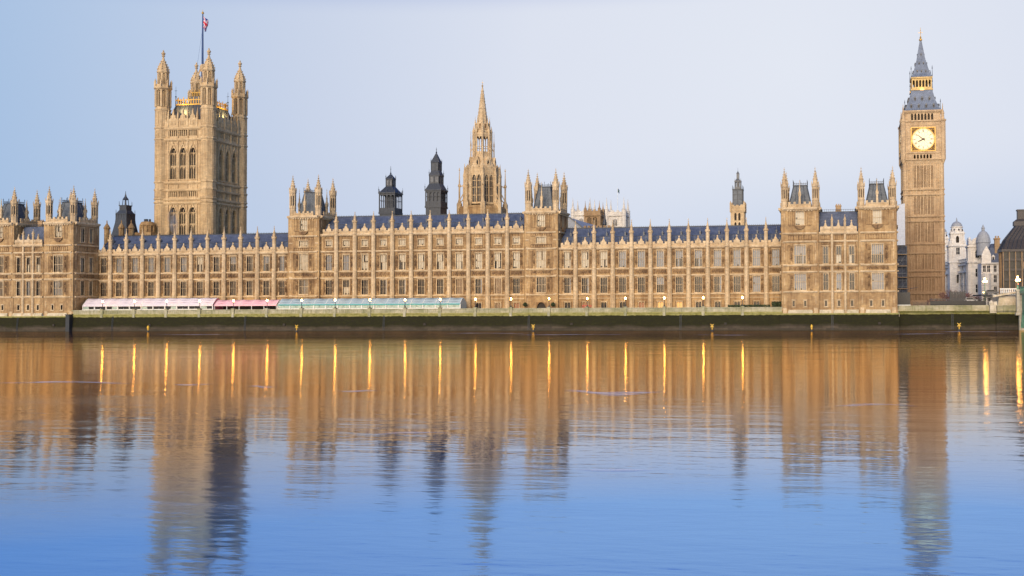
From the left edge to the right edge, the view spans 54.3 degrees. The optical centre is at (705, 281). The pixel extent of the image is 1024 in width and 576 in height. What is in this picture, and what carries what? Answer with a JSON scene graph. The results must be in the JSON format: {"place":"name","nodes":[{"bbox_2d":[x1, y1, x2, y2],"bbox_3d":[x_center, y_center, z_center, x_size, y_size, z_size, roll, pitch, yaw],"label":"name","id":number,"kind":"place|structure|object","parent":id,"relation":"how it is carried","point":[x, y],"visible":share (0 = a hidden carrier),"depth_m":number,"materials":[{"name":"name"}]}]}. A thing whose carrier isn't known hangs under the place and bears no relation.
{"place":"outdoors","nodes":[
{"label":"outdoors","id":0,"kind":"place"},
{"bbox_2d":[154,12,248,234],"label":"great square tower","id":1,"kind":"structure","parent":0,"point":[200,167],"depth_m":341.98,"materials":[{"name":"stone"}]},
{"bbox_2d":[457,82,507,213],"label":"octagonal spire tower","id":2,"kind":"structure","parent":0,"point":[482,185],"depth_m":343.42,"materials":[{"name":"stone"}]},
{"bbox_2d":[485,175,492,201],"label":"window","id":3,"kind":"structure","parent":2,"relation":"in","point":[491,182],"depth_m":343.38,"materials":[{"name":"brown glass"}]},
{"bbox_2d":[0,330,1023,575],"bbox_3d":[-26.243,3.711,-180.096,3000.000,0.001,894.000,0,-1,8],"label":"river","id":4,"kind":"structure","parent":0,"point":[900,452],"depth_m":48.81,"materials":[{"name":"blue liquid"}]},
{"bbox_2d":[0,316,64,331],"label":"river wall","id":5,"kind":"structure","parent":4,"relation":"in","point":[32,323],"depth_m":291.96,"materials":[{"name":"stone"}]},
{"bbox_2d":[65,314,73,331],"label":"mooring dolphin","id":6,"kind":"object","parent":4,"relation":"in","point":[68,322],"visible":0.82,"depth_m":290.02,"materials":[{"name":"black paint"}]},
{"bbox_2d":[71,306,782,330],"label":"river wall","id":7,"kind":"structure","parent":4,"relation":"in","point":[703,318],"depth_m":274.43,"materials":[{"name":"stone"}]},
{"bbox_2d":[780,313,898,330],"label":"river wall","id":8,"kind":"structure","parent":4,"relation":"in","point":[843,321],"depth_m":257.26,"materials":[{"name":"stone"}]},
{"bbox_2d":[898,305,995,329],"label":"river wall","id":9,"kind":"structure","parent":4,"relation":"in","point":[942,317],"depth_m":256.23,"materials":[{"name":"stone"}]},
{"bbox_2d":[973,286,1023,329],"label":"bridge","id":10,"kind":"structure","parent":4,"relation":"in","point":[1006,307],"depth_m":253.42,"materials":[{"name":"stone"}]},
{"bbox_2d":[0,0,1023,249],"label":"sky","id":11,"kind":"structure","parent":0,"point":[660,103],"materials":[{"name":"blue"}]},
{"bbox_2d":[571,199,596,221],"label":"abbey tower","id":12,"kind":"structure","parent":0,"point":[577,214],"depth_m":517.09,"materials":[{"name":"stone"}]},
{"bbox_2d":[568,216,613,227],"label":"medieval hall","id":13,"kind":"structure","parent":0,"point":[571,223],"depth_m":324.51,"materials":[{"name":"grey stone"}]},
{"bbox_2d":[583,201,603,226],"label":"church tower","id":14,"kind":"structure","parent":0,"point":[595,217],"depth_m":454.68,"materials":[{"name":"brown stone"}]},
{"bbox_2d":[604,198,629,226],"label":"abbey tower","id":15,"kind":"structure","parent":0,"point":[622,219],"depth_m":514.27,"materials":[{"name":"stone"}]},
{"bbox_2d":[730,172,746,224],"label":"stone shaft tower","id":16,"kind":"structure","parent":0,"point":[738,211],"depth_m":314.29,"materials":[{"name":"stone"}]},
{"bbox_2d":[897,203,906,291],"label":"scaffolding","id":17,"kind":"object","parent":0,"point":[902,265],"visible":0.37,"depth_m":306.02,"materials":[{"name":"grey metal"}]},
{"bbox_2d":[898,287,916,305],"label":"site hoarding","id":18,"kind":"object","parent":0,"point":[903,298],"visible":0.54,"depth_m":269.90,"materials":[{"name":"black paint"}]},
{"bbox_2d":[949,290,965,300],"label":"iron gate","id":19,"kind":"structure","parent":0,"point":[959,295],"depth_m":273.66,"materials":[{"name":"black metal"}]},
{"label":"ground","id":20,"kind":"structure","parent":0,"visible":0},
{"bbox_2d":[0,188,40,315],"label":"river front tower","id":21,"kind":"structure","parent":20,"relation":"on","point":[14,219],"depth_m":295.39,"materials":[{"name":"stone"}]},
{"bbox_2d":[12,220,45,315],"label":"pavilion range","id":22,"kind":"structure","parent":20,"relation":"on","point":[28,246],"depth_m":293.93,"materials":[{"name":"stone"}]},
{"bbox_2d":[43,186,100,315],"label":"river front tower","id":23,"kind":"structure","parent":20,"relation":"on","point":[71,260],"depth_m":293.11,"materials":[{"name":"stone"}]},
{"bbox_2d":[52,254,63,272],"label":"window","id":24,"kind":"structure","parent":23,"relation":"in","point":[58,264],"depth_m":292.85,"materials":[{"name":"glass"}]},
{"bbox_2d":[53,280,62,295],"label":"window","id":25,"kind":"structure","parent":23,"relation":"in","point":[58,284],"depth_m":292.63,"materials":[{"name":"glass"}]},
{"bbox_2d":[82,298,222,309],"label":"terrace tent","id":26,"kind":"object","parent":20,"relation":"on","point":[154,304],"visible":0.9,"depth_m":291.70,"materials":[{"name":"white fabric"}]},
{"bbox_2d":[97,226,287,299],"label":"palace wing","id":27,"kind":"structure","parent":20,"relation":"on","point":[240,266],"depth_m":297.32,"materials":[{"name":"beige stone"}]},
{"bbox_2d":[111,191,137,237],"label":"ventilation lantern","id":28,"kind":"object","parent":27,"relation":"on","point":[125,214],"visible":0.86,"depth_m":335.63,"materials":[{"name":"metal"}]},
{"bbox_2d":[135,219,159,234],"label":"stone chimney","id":29,"kind":"object","parent":27,"relation":"on","point":[148,227],"visible":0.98,"depth_m":337.48,"materials":[{"name":"stone"}]},
{"bbox_2d":[163,256,170,272],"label":"window","id":30,"kind":"structure","parent":27,"relation":"in","point":[167,259],"depth_m":298.48,"materials":[{"name":"glass"}]},
{"bbox_2d":[179,280,186,296],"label":"window","id":31,"kind":"structure","parent":27,"relation":"in","point":[183,293],"depth_m":297.53,"materials":[{"name":"glass"}]},
{"bbox_2d":[180,256,187,272],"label":"window","id":32,"kind":"structure","parent":27,"relation":"in","point":[184,258],"depth_m":297.82,"materials":[{"name":"glass"}]},
{"bbox_2d":[196,280,203,295],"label":"window","id":33,"kind":"structure","parent":27,"relation":"in","point":[199,289],"depth_m":296.88,"materials":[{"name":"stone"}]},
{"bbox_2d":[212,280,219,295],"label":"window","id":34,"kind":"structure","parent":27,"relation":"in","point":[216,283],"depth_m":296.08,"materials":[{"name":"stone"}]},
{"bbox_2d":[213,255,219,271],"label":"window","id":35,"kind":"structure","parent":27,"relation":"in","point":[216,258],"depth_m":296.15,"materials":[{"name":"glass"}]},
{"bbox_2d":[229,255,236,271],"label":"window","id":36,"kind":"structure","parent":27,"relation":"in","point":[232,267],"depth_m":295.50,"materials":[{"name":"glass"}]},
{"bbox_2d":[246,255,252,271],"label":"window","id":37,"kind":"structure","parent":27,"relation":"in","point":[250,257],"depth_m":294.64,"materials":[{"name":"glass"}]},
{"bbox_2d":[246,280,252,295],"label":"window","id":38,"kind":"structure","parent":27,"relation":"in","point":[249,283],"depth_m":294.42,"materials":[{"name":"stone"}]},
{"bbox_2d":[262,255,269,271],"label":"window","id":39,"kind":"structure","parent":27,"relation":"in","point":[266,258],"depth_m":293.78,"materials":[{"name":"glass"}]},
{"bbox_2d":[263,280,269,295],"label":"window","id":40,"kind":"structure","parent":27,"relation":"in","point":[266,283],"depth_m":293.63,"materials":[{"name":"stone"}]},
{"bbox_2d":[214,299,280,309],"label":"terrace tent","id":41,"kind":"object","parent":20,"relation":"on","point":[248,304],"visible":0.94,"depth_m":288.45,"materials":[{"name":"pink fabric"}]},
{"bbox_2d":[287,174,336,298],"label":"river front tower","id":42,"kind":"structure","parent":20,"relation":"on","point":[311,219],"depth_m":291.16,"materials":[{"name":"stone"}]},
{"bbox_2d":[299,253,307,270],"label":"window","id":43,"kind":"structure","parent":42,"relation":"in","point":[303,257],"depth_m":291.14,"materials":[{"name":"glass"}]},
{"bbox_2d":[298,279,308,294],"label":"window","id":44,"kind":"structure","parent":42,"relation":"in","point":[303,283],"depth_m":290.99,"materials":[{"name":"glass"}]},
{"bbox_2d":[277,297,465,308],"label":"terrace tent","id":45,"kind":"object","parent":20,"relation":"on","point":[383,303],"visible":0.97,"depth_m":281.31,"materials":[{"name":"blue fabric"}]},
{"bbox_2d":[378,171,402,215],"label":"ventilation lantern","id":46,"kind":"object","parent":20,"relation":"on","point":[391,192],"visible":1,"depth_m":332.73,"materials":[{"name":"metal"}]},
{"bbox_2d":[320,209,523,307],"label":"palace","id":47,"kind":"structure","parent":20,"relation":"on","point":[469,257],"depth_m":286.45,"materials":[{"name":"stone"}]},
{"bbox_2d":[325,254,332,270],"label":"window","id":48,"kind":"structure","parent":47,"relation":"in","point":[328,266],"depth_m":290.92,"materials":[{"name":"glass"}]},
{"bbox_2d":[325,279,332,295],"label":"window","id":49,"kind":"structure","parent":47,"relation":"in","point":[329,286],"depth_m":290.78,"materials":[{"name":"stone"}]},
{"bbox_2d":[342,254,349,270],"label":"window","id":50,"kind":"structure","parent":47,"relation":"in","point":[346,261],"depth_m":290.14,"materials":[{"name":"glass"}]},
{"bbox_2d":[342,279,349,294],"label":"window","id":51,"kind":"structure","parent":47,"relation":"in","point":[346,288],"depth_m":290.00,"materials":[{"name":"glass"}]},
{"bbox_2d":[360,253,368,270],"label":"window","id":52,"kind":"structure","parent":47,"relation":"in","point":[364,256],"depth_m":289.29,"materials":[{"name":"glass"}]},
{"bbox_2d":[361,279,367,294],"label":"window","id":53,"kind":"structure","parent":47,"relation":"in","point":[364,282],"depth_m":289.08,"materials":[{"name":"glass"}]},
{"bbox_2d":[379,253,386,269],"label":"window","id":54,"kind":"structure","parent":47,"relation":"in","point":[383,261],"depth_m":288.45,"materials":[{"name":"glass"}]},
{"bbox_2d":[398,253,405,269],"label":"window","id":55,"kind":"structure","parent":47,"relation":"in","point":[402,256],"depth_m":287.60,"materials":[{"name":"glass"}]},
{"bbox_2d":[398,278,405,294],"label":"window","id":56,"kind":"structure","parent":47,"relation":"in","point":[401,281],"depth_m":287.39,"materials":[{"name":"glass"}]},
{"bbox_2d":[417,253,424,269],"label":"window","id":57,"kind":"structure","parent":47,"relation":"in","point":[421,256],"depth_m":286.69,"materials":[{"name":"glass"}]},
{"bbox_2d":[417,278,424,294],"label":"window","id":58,"kind":"structure","parent":47,"relation":"in","point":[421,283],"depth_m":286.52,"materials":[{"name":"glass"}]},
{"bbox_2d":[436,252,443,269],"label":"window","id":59,"kind":"structure","parent":47,"relation":"in","point":[439,255],"depth_m":285.78,"materials":[{"name":"glass"}]},
{"bbox_2d":[436,279,443,294],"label":"window","id":60,"kind":"structure","parent":47,"relation":"in","point":[439,282],"depth_m":285.71,"materials":[{"name":"glass"}]},
{"bbox_2d":[455,252,463,269],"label":"window","id":61,"kind":"structure","parent":47,"relation":"in","point":[459,260],"depth_m":285.02,"materials":[{"name":"glass"}]},
{"bbox_2d":[455,278,463,294],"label":"window","id":62,"kind":"structure","parent":47,"relation":"in","point":[459,281],"depth_m":284.88,"materials":[{"name":"glass"}]},
{"bbox_2d":[474,252,481,268],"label":"window","id":63,"kind":"structure","parent":47,"relation":"in","point":[478,258],"depth_m":284.18,"materials":[{"name":"glass"}]},
{"bbox_2d":[494,252,501,268],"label":"window","id":64,"kind":"structure","parent":47,"relation":"in","point":[497,255],"depth_m":283.28,"materials":[{"name":"glass"}]},
{"bbox_2d":[494,277,501,293],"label":"window","id":65,"kind":"structure","parent":47,"relation":"in","point":[497,281],"depth_m":283.14,"materials":[{"name":"glass"}]},
{"bbox_2d":[512,251,519,268],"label":"window","id":66,"kind":"structure","parent":47,"relation":"in","point":[516,260],"depth_m":282.52,"materials":[{"name":"glass"}]},
{"bbox_2d":[512,277,519,293],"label":"window","id":67,"kind":"structure","parent":47,"relation":"in","point":[516,290],"depth_m":282.38,"materials":[{"name":"glass"}]},
{"bbox_2d":[424,148,447,214],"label":"ventilation lantern","id":68,"kind":"object","parent":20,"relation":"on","point":[436,191],"visible":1,"depth_m":335.60,"materials":[{"name":"metal"}]},
{"bbox_2d":[522,170,569,307],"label":"river front tower","id":69,"kind":"structure","parent":20,"relation":"on","point":[545,222],"depth_m":280.48,"materials":[{"name":"stone"}]},
{"bbox_2d":[535,249,546,268],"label":"window","id":70,"kind":"structure","parent":69,"relation":"in","point":[540,254],"depth_m":280.46,"materials":[{"name":"glass"}]},
{"bbox_2d":[536,277,545,292],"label":"window","id":71,"kind":"structure","parent":69,"relation":"in","point":[540,281],"depth_m":280.32,"materials":[{"name":"glass"}]},
{"bbox_2d":[558,218,780,307],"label":"palace wing","id":72,"kind":"structure","parent":20,"relation":"on","point":[688,265],"depth_m":275.93,"materials":[{"name":"beige stone"}]},
{"bbox_2d":[563,277,571,293],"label":"window","id":73,"kind":"structure","parent":72,"relation":"in","point":[567,279],"depth_m":280.15,"materials":[{"name":"glass"}]},
{"bbox_2d":[581,250,588,267],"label":"window","id":74,"kind":"structure","parent":72,"relation":"in","point":[584,253],"depth_m":279.50,"materials":[{"name":"glass"}]},
{"bbox_2d":[581,277,589,293],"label":"window","id":75,"kind":"structure","parent":72,"relation":"in","point":[584,280],"depth_m":279.37,"materials":[{"name":"glass"}]},
{"bbox_2d":[599,250,607,267],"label":"window","id":76,"kind":"structure","parent":72,"relation":"in","point":[604,253],"depth_m":278.69,"materials":[{"name":"glass"}]},
{"bbox_2d":[599,276,607,293],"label":"window","id":77,"kind":"structure","parent":72,"relation":"in","point":[604,280],"depth_m":278.55,"materials":[{"name":"glass"}]},
{"bbox_2d":[618,250,626,267],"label":"window","id":78,"kind":"structure","parent":72,"relation":"in","point":[621,253],"depth_m":277.94,"materials":[{"name":"glass"}]},
{"bbox_2d":[618,276,626,293],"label":"window","id":79,"kind":"structure","parent":72,"relation":"in","point":[622,278],"depth_m":277.80,"materials":[{"name":"glass"}]},
{"bbox_2d":[637,276,644,292],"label":"window","id":80,"kind":"structure","parent":72,"relation":"in","point":[640,279],"depth_m":276.99,"materials":[{"name":"glass"}]},
{"bbox_2d":[637,250,645,267],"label":"window","id":81,"kind":"structure","parent":72,"relation":"in","point":[640,253],"depth_m":277.13,"materials":[{"name":"glass"}]},
{"bbox_2d":[656,249,663,266],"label":"window","id":82,"kind":"structure","parent":72,"relation":"in","point":[659,252],"depth_m":276.32,"materials":[{"name":"glass"}]},
{"bbox_2d":[656,276,663,292],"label":"window","id":83,"kind":"structure","parent":72,"relation":"in","point":[659,280],"depth_m":276.18,"materials":[{"name":"glass"}]},
{"bbox_2d":[675,249,682,266],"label":"window","id":84,"kind":"structure","parent":72,"relation":"in","point":[678,252],"depth_m":275.57,"materials":[{"name":"glass"}]},
{"bbox_2d":[675,276,682,292],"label":"window","id":85,"kind":"structure","parent":72,"relation":"in","point":[678,279],"depth_m":275.37,"materials":[{"name":"glass"}]},
{"bbox_2d":[694,249,701,266],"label":"window","id":86,"kind":"structure","parent":72,"relation":"in","point":[697,252],"depth_m":274.77,"materials":[{"name":"glass"}]},
{"bbox_2d":[694,276,702,292],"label":"window","id":87,"kind":"structure","parent":72,"relation":"in","point":[697,279],"depth_m":274.57,"materials":[{"name":"glass"}]},
{"bbox_2d":[713,249,721,266],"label":"window","id":88,"kind":"structure","parent":72,"relation":"in","point":[717,252],"depth_m":274.03,"materials":[{"name":"glass"}]},
{"bbox_2d":[713,275,721,292],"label":"window","id":89,"kind":"structure","parent":72,"relation":"in","point":[717,278],"depth_m":273.83,"materials":[{"name":"glass"}]},
{"bbox_2d":[732,248,741,266],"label":"window","id":90,"kind":"structure","parent":72,"relation":"in","point":[737,251],"depth_m":273.16,"materials":[{"name":"glass"}]},
{"bbox_2d":[733,275,741,292],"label":"window","id":91,"kind":"structure","parent":72,"relation":"in","point":[736,278],"depth_m":273.03,"materials":[{"name":"glass"}]},
{"bbox_2d":[752,248,760,265],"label":"window","id":92,"kind":"structure","parent":72,"relation":"in","point":[756,261],"depth_m":272.36,"materials":[{"name":"glass"}]},
{"bbox_2d":[752,276,760,292],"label":"window","id":93,"kind":"structure","parent":72,"relation":"in","point":[756,280],"depth_m":272.23,"materials":[{"name":"glass"}]},
{"bbox_2d":[771,248,779,265],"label":"window","id":94,"kind":"structure","parent":72,"relation":"in","point":[775,251],"depth_m":271.63,"materials":[{"name":"glass"}]},
{"bbox_2d":[772,275,779,291],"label":"window","id":95,"kind":"structure","parent":72,"relation":"in","point":[775,278],"depth_m":271.50,"materials":[{"name":"glass"}]},
{"bbox_2d":[778,169,821,312],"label":"river front tower","id":96,"kind":"structure","parent":20,"relation":"on","point":[799,242],"depth_m":260.51,"materials":[{"name":"stone"}]},
{"bbox_2d":[793,244,805,264],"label":"window","id":97,"kind":"structure","parent":96,"relation":"in","point":[799,249],"depth_m":260.65,"materials":[{"name":"glass"}]},
{"bbox_2d":[795,210,804,224],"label":"window","id":98,"kind":"structure","parent":96,"relation":"in","point":[799,216],"depth_m":260.91,"materials":[{"name":"glass"}]},
{"bbox_2d":[794,273,806,290],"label":"window","id":99,"kind":"structure","parent":96,"relation":"in","point":[799,278],"depth_m":260.46,"materials":[{"name":"glass"}]},
{"bbox_2d":[819,204,858,312],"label":"pavilion range","id":100,"kind":"structure","parent":20,"relation":"on","point":[838,263],"depth_m":258.83,"materials":[{"name":"stone"}]},
{"bbox_2d":[822,272,828,290],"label":"window","id":101,"kind":"structure","parent":100,"relation":"in","point":[825,274],"depth_m":259.51,"materials":[{"name":"glass"}]},
{"bbox_2d":[835,272,841,290],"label":"window","id":102,"kind":"structure","parent":100,"relation":"in","point":[838,274],"depth_m":259.00,"materials":[{"name":"glass"}]},
{"bbox_2d":[848,245,854,263],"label":"window","id":103,"kind":"structure","parent":100,"relation":"in","point":[851,247],"depth_m":258.69,"materials":[{"name":"glass"}]},
{"bbox_2d":[849,272,854,290],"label":"window","id":104,"kind":"structure","parent":100,"relation":"in","point":[851,274],"depth_m":258.50,"materials":[{"name":"glass"}]},
{"bbox_2d":[855,166,899,316],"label":"river front tower","id":105,"kind":"structure","parent":20,"relation":"on","point":[877,210],"depth_m":257.52,"materials":[{"name":"stone"}]},
{"bbox_2d":[872,209,881,223],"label":"window","id":106,"kind":"structure","parent":105,"relation":"in","point":[876,214],"depth_m":257.93,"materials":[{"name":"glass"}]},
{"bbox_2d":[871,272,883,289],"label":"window","id":107,"kind":"structure","parent":105,"relation":"in","point":[877,278],"depth_m":257.55,"materials":[{"name":"glass"}]},
{"bbox_2d":[871,243,884,263],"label":"window","id":108,"kind":"structure","parent":105,"relation":"in","point":[877,249],"depth_m":257.62,"materials":[{"name":"glass"}]},
{"bbox_2d":[898,28,945,304],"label":"clock tower","id":109,"kind":"structure","parent":20,"relation":"on","point":[922,139],"depth_m":315.85,"materials":[{"name":"stone"}]},
{"bbox_2d":[913,298,985,304],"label":"iron railings","id":110,"kind":"object","parent":20,"relation":"on","point":[957,302],"visible":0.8,"depth_m":260.22,"materials":[{"name":"black metal"}]},
{"bbox_2d":[945,218,980,300],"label":"government offices","id":111,"kind":"structure","parent":20,"relation":"on","point":[962,260],"depth_m":399.99,"materials":[{"name":"stone"}]},
{"bbox_2d":[976,225,999,304],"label":"corner house","id":112,"kind":"structure","parent":20,"relation":"on","point":[988,267],"depth_m":350.49,"materials":[{"name":"stone"}]},
{"bbox_2d":[997,209,1023,293],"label":"dark office block","id":113,"kind":"structure","parent":20,"relation":"on","point":[1010,250],"depth_m":310.70,"materials":[{"name":"brown metal"}]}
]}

